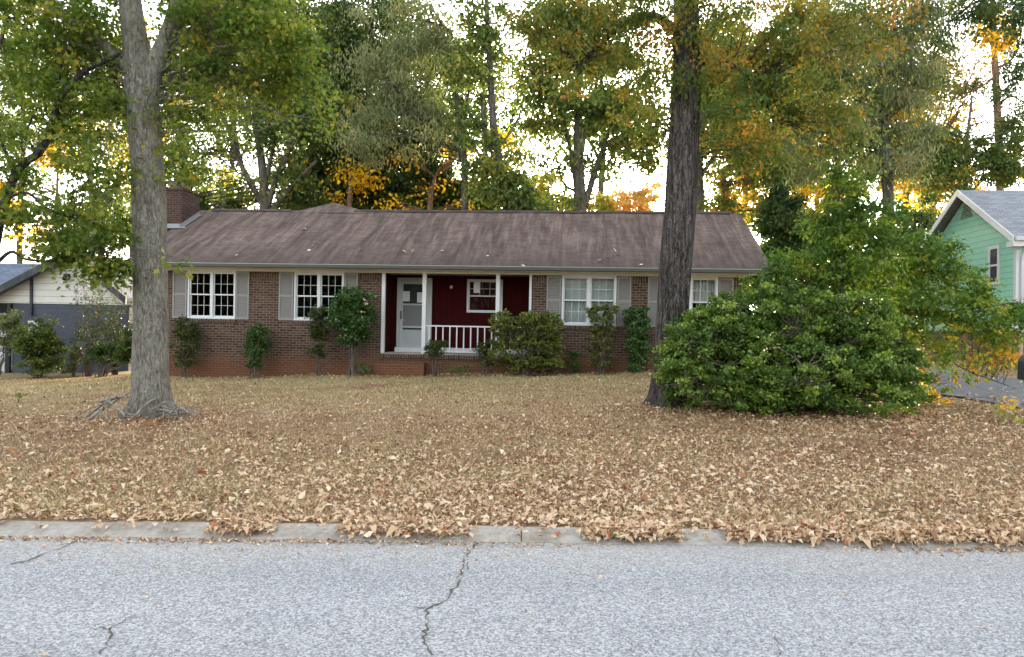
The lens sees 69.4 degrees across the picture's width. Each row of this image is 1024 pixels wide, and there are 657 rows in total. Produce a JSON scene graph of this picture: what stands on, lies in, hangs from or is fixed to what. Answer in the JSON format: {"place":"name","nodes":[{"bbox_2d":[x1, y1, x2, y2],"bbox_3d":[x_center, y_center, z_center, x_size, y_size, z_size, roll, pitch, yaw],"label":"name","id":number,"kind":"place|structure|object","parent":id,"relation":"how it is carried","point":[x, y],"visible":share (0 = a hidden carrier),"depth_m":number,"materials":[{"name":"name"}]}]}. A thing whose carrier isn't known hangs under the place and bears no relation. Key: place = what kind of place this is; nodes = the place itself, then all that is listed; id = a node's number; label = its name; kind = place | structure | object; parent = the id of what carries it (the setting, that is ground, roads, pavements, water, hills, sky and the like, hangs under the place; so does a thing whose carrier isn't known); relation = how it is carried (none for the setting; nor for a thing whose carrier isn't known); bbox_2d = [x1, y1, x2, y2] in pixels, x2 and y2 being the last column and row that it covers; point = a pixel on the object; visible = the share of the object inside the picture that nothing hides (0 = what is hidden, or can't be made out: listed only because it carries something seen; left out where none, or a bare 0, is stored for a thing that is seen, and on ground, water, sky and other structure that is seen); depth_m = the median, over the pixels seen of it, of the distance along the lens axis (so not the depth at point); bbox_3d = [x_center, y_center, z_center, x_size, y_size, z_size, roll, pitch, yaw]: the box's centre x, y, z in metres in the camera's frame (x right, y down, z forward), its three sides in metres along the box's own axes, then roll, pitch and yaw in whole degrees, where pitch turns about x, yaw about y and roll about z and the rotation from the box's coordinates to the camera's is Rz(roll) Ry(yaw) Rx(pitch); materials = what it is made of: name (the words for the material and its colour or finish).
{"place":"outdoors","nodes":[
{"label":"outdoors","id":0,"kind":"place"},
{"bbox_2d":[0,536,1023,656],"bbox_3d":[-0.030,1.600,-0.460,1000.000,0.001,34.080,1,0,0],"label":"road","id":1,"kind":"structure","parent":0,"point":[311,599],"depth_m":4.35,"materials":[{"name":"grey asphalt"}]},
{"bbox_2d":[0,541,74,567],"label":"road crack","id":2,"kind":"object","parent":1,"relation":"on","point":[41,554],"visible":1,"depth_m":5.00,"materials":[{"name":"grey asphalt"}]},
{"bbox_2d":[99,615,135,653],"bbox_3d":[-2.042,1.558,3.775,0.084,0.001,0.486,1,0,-9],"label":"road crack","id":3,"kind":"object","parent":1,"relation":"on","point":[111,633],"visible":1,"depth_m":3.75,"materials":[{"name":"black asphalt"}]},
{"bbox_2d":[422,542,474,654],"bbox_3d":[-0.394,1.589,4.588,0.147,0.001,1.977,1,0,4],"label":"road crack","id":4,"kind":"object","parent":1,"relation":"on","point":[451,591],"visible":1,"depth_m":4.25,"materials":[{"name":"black asphalt"}]},
{"bbox_2d":[0,520,1023,548],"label":"kerb","id":5,"kind":"structure","parent":1,"relation":"on","point":[194,530],"depth_m":5.59,"materials":[{"name":"concrete"}]},
{"bbox_2d":[0,334,1023,540],"bbox_3d":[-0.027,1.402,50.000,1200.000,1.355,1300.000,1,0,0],"label":"ground","id":6,"kind":"structure","parent":0,"point":[78,433],"depth_m":9.65,"materials":[{"name":"brown plant"}]},
{"bbox_2d":[0,309,24,375],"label":"edge bush","id":7,"kind":"object","parent":6,"relation":"on","point":[9,324],"visible":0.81,"depth_m":24.50,"materials":[{"name":"green plant"}]},
{"bbox_2d":[15,393,27,402],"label":"weed sapling","id":8,"kind":"object","parent":6,"relation":"on","point":[20,396],"visible":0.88,"depth_m":14.51,"materials":[{"name":"green plant"}]},
{"bbox_2d":[3,314,70,378],"bbox_3d":[-15.068,0.610,23.502,1.840,2.200,1.600,1,0,-34],"label":"round bush","id":9,"kind":"object","parent":6,"relation":"on","point":[32,342],"visible":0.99,"depth_m":23.31,"materials":[{"name":"green plant"}]},
{"bbox_2d":[0,0,87,262],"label":"woodland tree","id":10,"kind":"object","parent":6,"relation":"on","point":[4,118],"visible":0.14,"depth_m":59.79,"materials":[{"name":"green plant"}]},
{"bbox_2d":[0,141,127,256],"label":"tree","id":11,"kind":"object","parent":6,"relation":"on","point":[40,160],"visible":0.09,"depth_m":57.84,"materials":[{"name":"yellow plant"}]},
{"bbox_2d":[0,255,132,372],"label":"gabled house","id":12,"kind":"structure","parent":6,"relation":"on","point":[31,292],"depth_m":27.00,"materials":[{"name":"paint"}]},
{"bbox_2d":[61,347,83,376],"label":"shrub","id":13,"kind":"object","parent":6,"relation":"on","point":[71,367],"visible":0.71,"depth_m":24.57,"materials":[{"name":"green plant"}]},
{"bbox_2d":[35,184,131,255],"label":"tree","id":14,"kind":"object","parent":6,"relation":"on","point":[125,211],"visible":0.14,"depth_m":39.21,"materials":[{"name":"green plant"}]},
{"bbox_2d":[37,92,130,238],"bbox_3d":[-20.373,-5.123,36.304,5.185,13.930,4.633,1,0,0],"label":"birch tree","id":15,"kind":"object","parent":6,"relation":"on","point":[101,153],"visible":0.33,"depth_m":35.97,"materials":[{"name":"green plant"}]},
{"bbox_2d":[68,403,103,420],"bbox_3d":[-6.644,1.294,11.576,0.578,0.320,0.031,1,0,-15],"label":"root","id":16,"kind":"object","parent":6,"relation":"on","point":[83,412],"visible":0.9,"depth_m":11.55,"materials":[{"name":"grey wood"}]},
{"bbox_2d":[68,278,118,376],"bbox_3d":[-13.846,-0.078,24.502,1.561,3.533,1.603,1,0,-30],"label":"bare shrub","id":17,"kind":"object","parent":6,"relation":"on","point":[87,366],"visible":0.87,"depth_m":24.37,"materials":[{"name":"green plant"}]},
{"bbox_2d":[0,16,193,300],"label":"leaning tree","id":18,"kind":"object","parent":6,"relation":"on","point":[68,248],"visible":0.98,"depth_m":11.43,"materials":[{"name":"green plant"}]},
{"bbox_2d":[80,398,116,419],"bbox_3d":[-6.494,1.259,11.662,0.672,0.398,0.055,1,0,8],"label":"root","id":19,"kind":"object","parent":6,"relation":"on","point":[92,412],"visible":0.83,"depth_m":11.66,"materials":[{"name":"grey wood"}]},
{"bbox_2d":[105,401,107,421],"bbox_3d":[-6.262,1.275,11.413,0.047,0.338,0.297,1,0,-32],"label":"dead stick","id":20,"kind":"object","parent":6,"relation":"on","point":[106,415],"visible":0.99,"depth_m":11.37,"materials":[{"name":"grey wood"}]},
{"bbox_2d":[81,323,132,376],"bbox_3d":[-12.948,0.685,23.987,1.786,1.966,1.108,1,0,0],"label":"dark shrub","id":21,"kind":"object","parent":6,"relation":"on","point":[123,353],"visible":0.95,"depth_m":23.87,"materials":[{"name":"green plant"}]},
{"bbox_2d":[88,392,130,420],"bbox_3d":[-6.305,1.224,11.556,0.653,0.470,0.066,1,0,-3],"label":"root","id":22,"kind":"object","parent":6,"relation":"on","point":[97,412],"visible":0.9,"depth_m":11.54,"materials":[{"name":"grey wood"}]},
{"bbox_2d":[99,395,128,402],"bbox_3d":[-6.178,1.104,11.534,0.612,0.151,0.139,1,0,24],"label":"dead stick","id":23,"kind":"object","parent":22,"relation":"on","point":[111,398],"visible":1,"depth_m":11.54,"materials":[{"name":"grey wood"}]},
{"bbox_2d":[95,291,132,374],"bbox_3d":[-13.282,0.189,24.780,1.119,2.898,1.596,1,0,0],"label":"bare shrub","id":24,"kind":"object","parent":6,"relation":"on","point":[114,338],"visible":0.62,"depth_m":24.71,"materials":[{"name":"green plant"}]},
{"bbox_2d":[104,398,126,417],"bbox_3d":[-6.153,1.227,11.460,0.468,0.293,0.056,1,0,22],"label":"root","id":25,"kind":"object","parent":6,"relation":"on","point":[117,409],"visible":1,"depth_m":11.43,"materials":[{"name":"grey wood"}]},
{"bbox_2d":[116,392,123,420],"bbox_3d":[-6.079,1.203,11.471,0.030,0.454,0.169,1,0,6],"label":"dead stick","id":26,"kind":"object","parent":6,"relation":"on","point":[119,408],"visible":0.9,"depth_m":11.46,"materials":[{"name":"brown wood"}]},
{"bbox_2d":[42,10,221,256],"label":"woodland tree","id":27,"kind":"object","parent":6,"relation":"on","point":[120,159],"visible":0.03,"depth_m":60.96,"materials":[{"name":"green plant"}]},
{"bbox_2d":[131,396,166,417],"bbox_3d":[-5.644,1.221,11.513,0.512,0.348,0.075,1,0,-36],"label":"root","id":28,"kind":"object","parent":6,"relation":"on","point":[140,410],"visible":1,"depth_m":11.46,"materials":[{"name":"grey wood"}]},
{"bbox_2d":[0,0,370,419],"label":"oak tree","id":29,"kind":"object","parent":6,"relation":"on","point":[150,77],"visible":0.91,"depth_m":11.78,"materials":[{"name":"green plant"}]},
{"bbox_2d":[169,314,204,377],"bbox_3d":[-9.839,0.577,22.267,1.054,2.011,1.156,1,0,0],"label":"upright shrub","id":30,"kind":"object","parent":6,"relation":"on","point":[185,332],"visible":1,"depth_m":22.25,"materials":[{"name":"green plant"}]},
{"bbox_2d":[149,0,283,190],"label":"woodland tree","id":31,"kind":"object","parent":6,"relation":"on","point":[233,166],"visible":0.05,"depth_m":65.74,"materials":[{"name":"green plant"}]},
{"bbox_2d":[198,166,258,208],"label":"tree","id":32,"kind":"object","parent":6,"relation":"on","point":[229,175],"visible":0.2,"depth_m":59.72,"materials":[{"name":"yellow plant"}]},
{"bbox_2d":[161,104,338,209],"bbox_3d":[-12.240,-4.277,33.893,8.814,12.182,3.497,1,0,-6],"label":"backyard tree","id":33,"kind":"object","parent":6,"relation":"on","point":[286,203],"visible":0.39,"depth_m":33.66,"materials":[{"name":"green plant"}]},
{"bbox_2d":[238,321,274,377],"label":"upright shrub","id":34,"kind":"object","parent":6,"relation":"on","point":[256,334],"visible":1,"depth_m":22.01,"materials":[{"name":"green plant"}]},
{"bbox_2d":[164,0,378,208],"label":"shade tree","id":35,"kind":"object","parent":6,"relation":"on","point":[263,196],"visible":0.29,"depth_m":32.81,"materials":[{"name":"green plant"}]},
{"bbox_2d":[219,0,360,192],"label":"woodland tree","id":36,"kind":"object","parent":6,"relation":"on","point":[294,152],"visible":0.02,"depth_m":57.12,"materials":[{"name":"green plant"}]},
{"bbox_2d":[304,304,330,375],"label":"upright shrub","id":37,"kind":"object","parent":6,"relation":"on","point":[316,331],"visible":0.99,"depth_m":21.85,"materials":[{"name":"green plant"}]},
{"bbox_2d":[325,283,379,376],"bbox_3d":[-4.700,0.104,21.624,1.634,2.835,1.395,1,0,0],"label":"camellia","id":38,"kind":"object","parent":6,"relation":"on","point":[349,307],"visible":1,"depth_m":21.50,"materials":[{"name":"green plant"}]},
{"bbox_2d":[319,149,399,206],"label":"maple tree","id":39,"kind":"object","parent":6,"relation":"on","point":[353,181],"visible":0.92,"depth_m":33.90,"materials":[{"name":"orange plant"}]},
{"bbox_2d":[280,0,484,209],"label":"broad tree","id":40,"kind":"object","parent":6,"relation":"on","point":[400,185],"visible":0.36,"depth_m":35.87,"materials":[{"name":"green plant"}]},
{"bbox_2d":[321,0,479,209],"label":"willow oak","id":41,"kind":"object","parent":6,"relation":"on","point":[371,128],"visible":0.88,"depth_m":29.57,"materials":[{"name":"green plant"}]},
{"bbox_2d":[352,1,506,167],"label":"woodland tree","id":42,"kind":"object","parent":6,"relation":"on","point":[452,94],"visible":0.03,"depth_m":59.32,"materials":[{"name":"green plant"}]},
{"bbox_2d":[424,339,449,376],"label":"shrub","id":43,"kind":"object","parent":6,"relation":"on","point":[433,348],"visible":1,"depth_m":21.20,"materials":[{"name":"green plant"}]},
{"bbox_2d":[127,180,768,377],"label":"brick house","id":44,"kind":"structure","parent":6,"relation":"on","point":[459,290],"depth_m":22.80,"materials":[{"name":"brick"}]},
{"bbox_2d":[187,271,235,318],"bbox_3d":[-9.259,-1.039,22.837,1.560,1.475,0.150,1,0,5],"label":"window","id":45,"kind":"structure","parent":44,"relation":"in","point":[212,294],"depth_m":22.83,"materials":[{"name":"white paint"}]},
{"bbox_2d":[294,272,343,320],"bbox_3d":[-5.873,-0.974,22.540,1.580,1.475,0.150,1,0,5],"label":"window","id":46,"kind":"structure","parent":44,"relation":"in","point":[319,285],"depth_m":22.54,"materials":[{"name":"white paint"}]},
{"bbox_2d":[399,281,428,346],"bbox_3d":[-3.105,-0.465,23.455,0.932,2.101,0.103,1,0,5],"label":"storm door","id":47,"kind":"structure","parent":44,"relation":"in","point":[410,327],"depth_m":23.49,"materials":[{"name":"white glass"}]},
{"bbox_2d":[237,228,641,265],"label":"roof leaves","id":48,"kind":"object","parent":44,"relation":"on","point":[440,250],"visible":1,"depth_m":22.65,"materials":[{"name":"brown plant"}]},
{"bbox_2d":[467,279,502,312],"bbox_3d":[-0.857,-1.021,23.306,1.130,1.050,0.100,1,0,5],"label":"porch window","id":49,"kind":"structure","parent":44,"relation":"in","point":[476,288],"depth_m":23.29,"materials":[{"name":"white paint"}]},
{"bbox_2d":[561,275,616,325],"bbox_3d":[2.279,-0.807,21.940,1.630,1.500,0.375,1,0,5],"label":"window","id":50,"kind":"structure","parent":44,"relation":"in","point":[578,292],"depth_m":22.02,"materials":[{"name":"white glass"}]},
{"bbox_2d":[688,277,717,320],"bbox_3d":[5.206,-0.764,21.664,1.590,1.475,0.335,1,0,5],"label":"window","id":51,"kind":"structure","parent":44,"relation":"in","point":[701,288],"depth_m":21.74,"materials":[{"name":"white glass"}]},
{"bbox_2d":[371,124,526,209],"bbox_3d":[-2.267,-4.294,34.547,8.418,11.752,5.261,1,0,-40],"label":"maple tree","id":52,"kind":"object","parent":6,"relation":"on","point":[441,169],"visible":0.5,"depth_m":33.45,"materials":[{"name":"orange plant"}]},
{"bbox_2d":[443,362,475,375],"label":"plant","id":53,"kind":"object","parent":6,"relation":"on","point":[462,369],"visible":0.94,"depth_m":21.32,"materials":[{"name":"green plant"}]},
{"bbox_2d":[421,185,501,209],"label":"understory tree","id":54,"kind":"object","parent":6,"relation":"on","point":[483,207],"visible":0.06,"depth_m":36.95,"materials":[{"name":"green plant"}]},
{"bbox_2d":[412,11,546,182],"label":"woodland tree","id":55,"kind":"object","parent":6,"relation":"on","point":[500,101],"visible":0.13,"depth_m":63.06,"materials":[{"name":"green plant"}]},
{"bbox_2d":[470,339,499,375],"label":"shrub","id":56,"kind":"object","parent":6,"relation":"on","point":[483,349],"visible":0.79,"depth_m":21.15,"materials":[{"name":"green plant"}]},
{"bbox_2d":[426,0,558,210],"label":"slender tree","id":57,"kind":"object","parent":6,"relation":"on","point":[504,190],"visible":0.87,"depth_m":28.61,"materials":[{"name":"green plant"}]},
{"bbox_2d":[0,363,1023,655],"bbox_3d":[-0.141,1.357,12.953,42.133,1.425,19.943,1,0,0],"label":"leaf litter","id":58,"kind":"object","parent":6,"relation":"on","point":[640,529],"visible":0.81,"depth_m":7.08,"materials":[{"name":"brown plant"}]},
{"bbox_2d":[485,308,566,375],"bbox_3d":[0.374,0.421,20.950,2.358,2.025,1.440,1,0,0],"label":"clipped hedge","id":59,"kind":"object","parent":6,"relation":"on","point":[546,325],"visible":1,"depth_m":20.71,"materials":[{"name":"green plant"}]},
{"bbox_2d":[520,169,573,210],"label":"tree","id":60,"kind":"object","parent":6,"relation":"on","point":[542,183],"visible":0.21,"depth_m":61.29,"materials":[{"name":"yellow plant"}]},
{"bbox_2d":[564,350,580,374],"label":"shrub","id":61,"kind":"object","parent":6,"relation":"on","point":[570,357],"visible":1,"depth_m":21.27,"materials":[{"name":"green plant"}]},
{"bbox_2d":[496,0,669,210],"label":"forked tree","id":62,"kind":"object","parent":6,"relation":"on","point":[574,159],"visible":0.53,"depth_m":30.62,"materials":[{"name":"green plant"}]},
{"bbox_2d":[584,303,620,374],"bbox_3d":[2.554,0.326,21.213,1.078,2.158,0.976,1,0,0],"label":"clipped shrub","id":63,"kind":"object","parent":6,"relation":"on","point":[592,314],"visible":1,"depth_m":21.14,"materials":[{"name":"green plant"}]},
{"bbox_2d":[535,0,670,196],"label":"woodland tree","id":64,"kind":"object","parent":6,"relation":"on","point":[601,186],"visible":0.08,"depth_m":67.66,"materials":[{"name":"green plant"}]},
{"bbox_2d":[586,190,624,210],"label":"tree","id":65,"kind":"object","parent":6,"relation":"on","point":[599,203],"visible":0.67,"depth_m":65.50,"materials":[{"name":"yellow plant"}]},
{"bbox_2d":[604,173,664,210],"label":"tree","id":66,"kind":"object","parent":6,"relation":"on","point":[633,199],"visible":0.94,"depth_m":63.42,"materials":[{"name":"orange plant"}]},
{"bbox_2d":[621,305,652,372],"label":"column shrub","id":67,"kind":"object","parent":6,"relation":"on","point":[639,318],"visible":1,"depth_m":20.96,"materials":[{"name":"green plant"}]},
{"bbox_2d":[479,0,937,408],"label":"dark oak tree","id":68,"kind":"object","parent":6,"relation":"on","point":[685,41],"visible":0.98,"depth_m":13.54,"materials":[{"name":"green plant"}]},
{"bbox_2d":[647,0,784,224],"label":"woodland tree","id":69,"kind":"object","parent":6,"relation":"on","point":[741,100],"depth_m":57.48,"materials":[{"name":"green plant"}]},
{"bbox_2d":[654,7,830,240],"bbox_3d":[10.485,-6.258,32.931,8.560,15.318,6.197,1,0,0],"label":"backyard tree","id":70,"kind":"object","parent":6,"relation":"on","point":[724,199],"visible":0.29,"depth_m":32.37,"materials":[{"name":"green plant"}]},
{"bbox_2d":[732,168,845,268],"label":"hickory tree","id":71,"kind":"object","parent":6,"relation":"on","point":[805,191],"visible":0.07,"depth_m":43.27,"materials":[{"name":"orange plant"}]},
{"bbox_2d":[746,178,835,347],"bbox_3d":[10.428,-2.197,27.889,3.558,7.013,3.554,1,0,24],"label":"evergreen tree","id":72,"kind":"object","parent":6,"relation":"on","point":[777,218],"visible":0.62,"depth_m":27.60,"materials":[{"name":"green plant"}]},
{"bbox_2d":[750,233,834,335],"bbox_3d":[11.309,-1.829,29.947,4.908,6.327,4.384,1,0,36],"label":"understory tree","id":73,"kind":"object","parent":6,"relation":"on","point":[796,289],"visible":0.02,"depth_m":29.23,"materials":[{"name":"green plant"}]},
{"bbox_2d":[649,276,939,418],"bbox_3d":[4.920,0.335,13.401,4.970,2.540,3.405,1,0,0],"label":"evergreen bush","id":74,"kind":"object","parent":6,"relation":"on","point":[725,335],"visible":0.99,"depth_m":12.69,"materials":[{"name":"green plant"}]},
{"bbox_2d":[758,0,914,207],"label":"woodland tree","id":75,"kind":"object","parent":6,"relation":"on","point":[845,104],"visible":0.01,"depth_m":55.19,"materials":[{"name":"green plant"}]},
{"bbox_2d":[676,161,1023,423],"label":"young tree","id":76,"kind":"object","parent":6,"relation":"on","point":[868,249],"visible":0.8,"depth_m":13.76,"materials":[{"name":"green plant"}]},
{"bbox_2d":[736,0,976,343],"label":"pale oak","id":77,"kind":"object","parent":6,"relation":"on","point":[900,100],"visible":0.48,"depth_m":23.45,"materials":[{"name":"green plant"}]},
{"bbox_2d":[805,197,922,339],"bbox_3d":[13.552,-1.963,29.104,4.589,6.473,3.875,1,0,0],"label":"understory tree","id":78,"kind":"object","parent":6,"relation":"on","point":[861,219],"visible":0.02,"depth_m":28.31,"materials":[{"name":"green plant"}]},
{"bbox_2d":[881,204,940,349],"bbox_3d":[16.771,-1.985,31.065,5.085,6.433,4.202,1,0,0],"label":"understory tree","id":79,"kind":"object","parent":6,"relation":"on","point":[921,219],"visible":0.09,"depth_m":30.18,"materials":[{"name":"green plant"}]},
{"bbox_2d":[845,23,1003,338],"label":"woodland tree","id":80,"kind":"object","parent":6,"relation":"on","point":[954,68],"visible":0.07,"depth_m":58.23,"materials":[{"name":"orange plant"}]},
{"bbox_2d":[870,95,1023,211],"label":"mixed tree","id":81,"kind":"object","parent":6,"relation":"on","point":[995,161],"visible":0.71,"depth_m":41.48,"materials":[{"name":"green plant"}]},
{"bbox_2d":[873,11,1023,223],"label":"amber tree","id":82,"kind":"object","parent":6,"relation":"on","point":[981,45],"visible":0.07,"depth_m":45.23,"materials":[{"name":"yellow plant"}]},
{"bbox_2d":[905,0,1023,103],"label":"overhanging tree","id":83,"kind":"object","parent":6,"relation":"on","point":[1011,16],"visible":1,"depth_m":14.99,"materials":[{"name":"green plant"}]},
{"bbox_2d":[912,190,1023,364],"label":"mint house","id":84,"kind":"structure","parent":6,"relation":"on","point":[988,225],"depth_m":24.15,"materials":[{"name":"green wood"}]},
{"bbox_2d":[987,245,999,284],"bbox_3d":[15.371,-2.013,23.591,0.040,1.233,0.620,1,0,5],"label":"window","id":85,"kind":"structure","parent":84,"relation":"in","point":[993,251],"depth_m":23.56,"materials":[{"name":"white paint"}]},
{"bbox_2d":[930,0,1023,189],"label":"pine tree","id":86,"kind":"object","parent":6,"relation":"on","point":[995,67],"visible":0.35,"depth_m":45.86,"materials":[{"name":"green plant"}]},
{"bbox_2d":[1017,354,1023,383],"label":"mailbox","id":87,"kind":"object","parent":6,"relation":"on","point":[1020,370],"visible":1,"depth_m":6.54,"materials":[{"name":"black metal"}]},
{"bbox_2d":[0,0,1023,309],"label":"sky","id":88,"kind":"structure","parent":0,"point":[4,247],"materials":[{"name":"white"}]},
{"bbox_2d":[881,367,1023,407],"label":"driveway","id":89,"kind":"structure","parent":0,"point":[983,390],"depth_m":16.32,"materials":[{"name":"concrete"}]},
{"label":"dead stick","id":90,"kind":"object","parent":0,"visible":0},
{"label":"dead stick","id":91,"kind":"object","parent":90,"relation":"on","visible":0},
{"bbox_2d":[152,401,166,409],"bbox_3d":[-5.427,1.190,11.412,0.098,0.138,0.236,1,0,43],"label":"dead stick","id":92,"kind":"object","parent":91,"relation":"on","point":[153,408],"visible":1,"depth_m":11.43,"materials":[{"name":"grey wood"}]}
]}

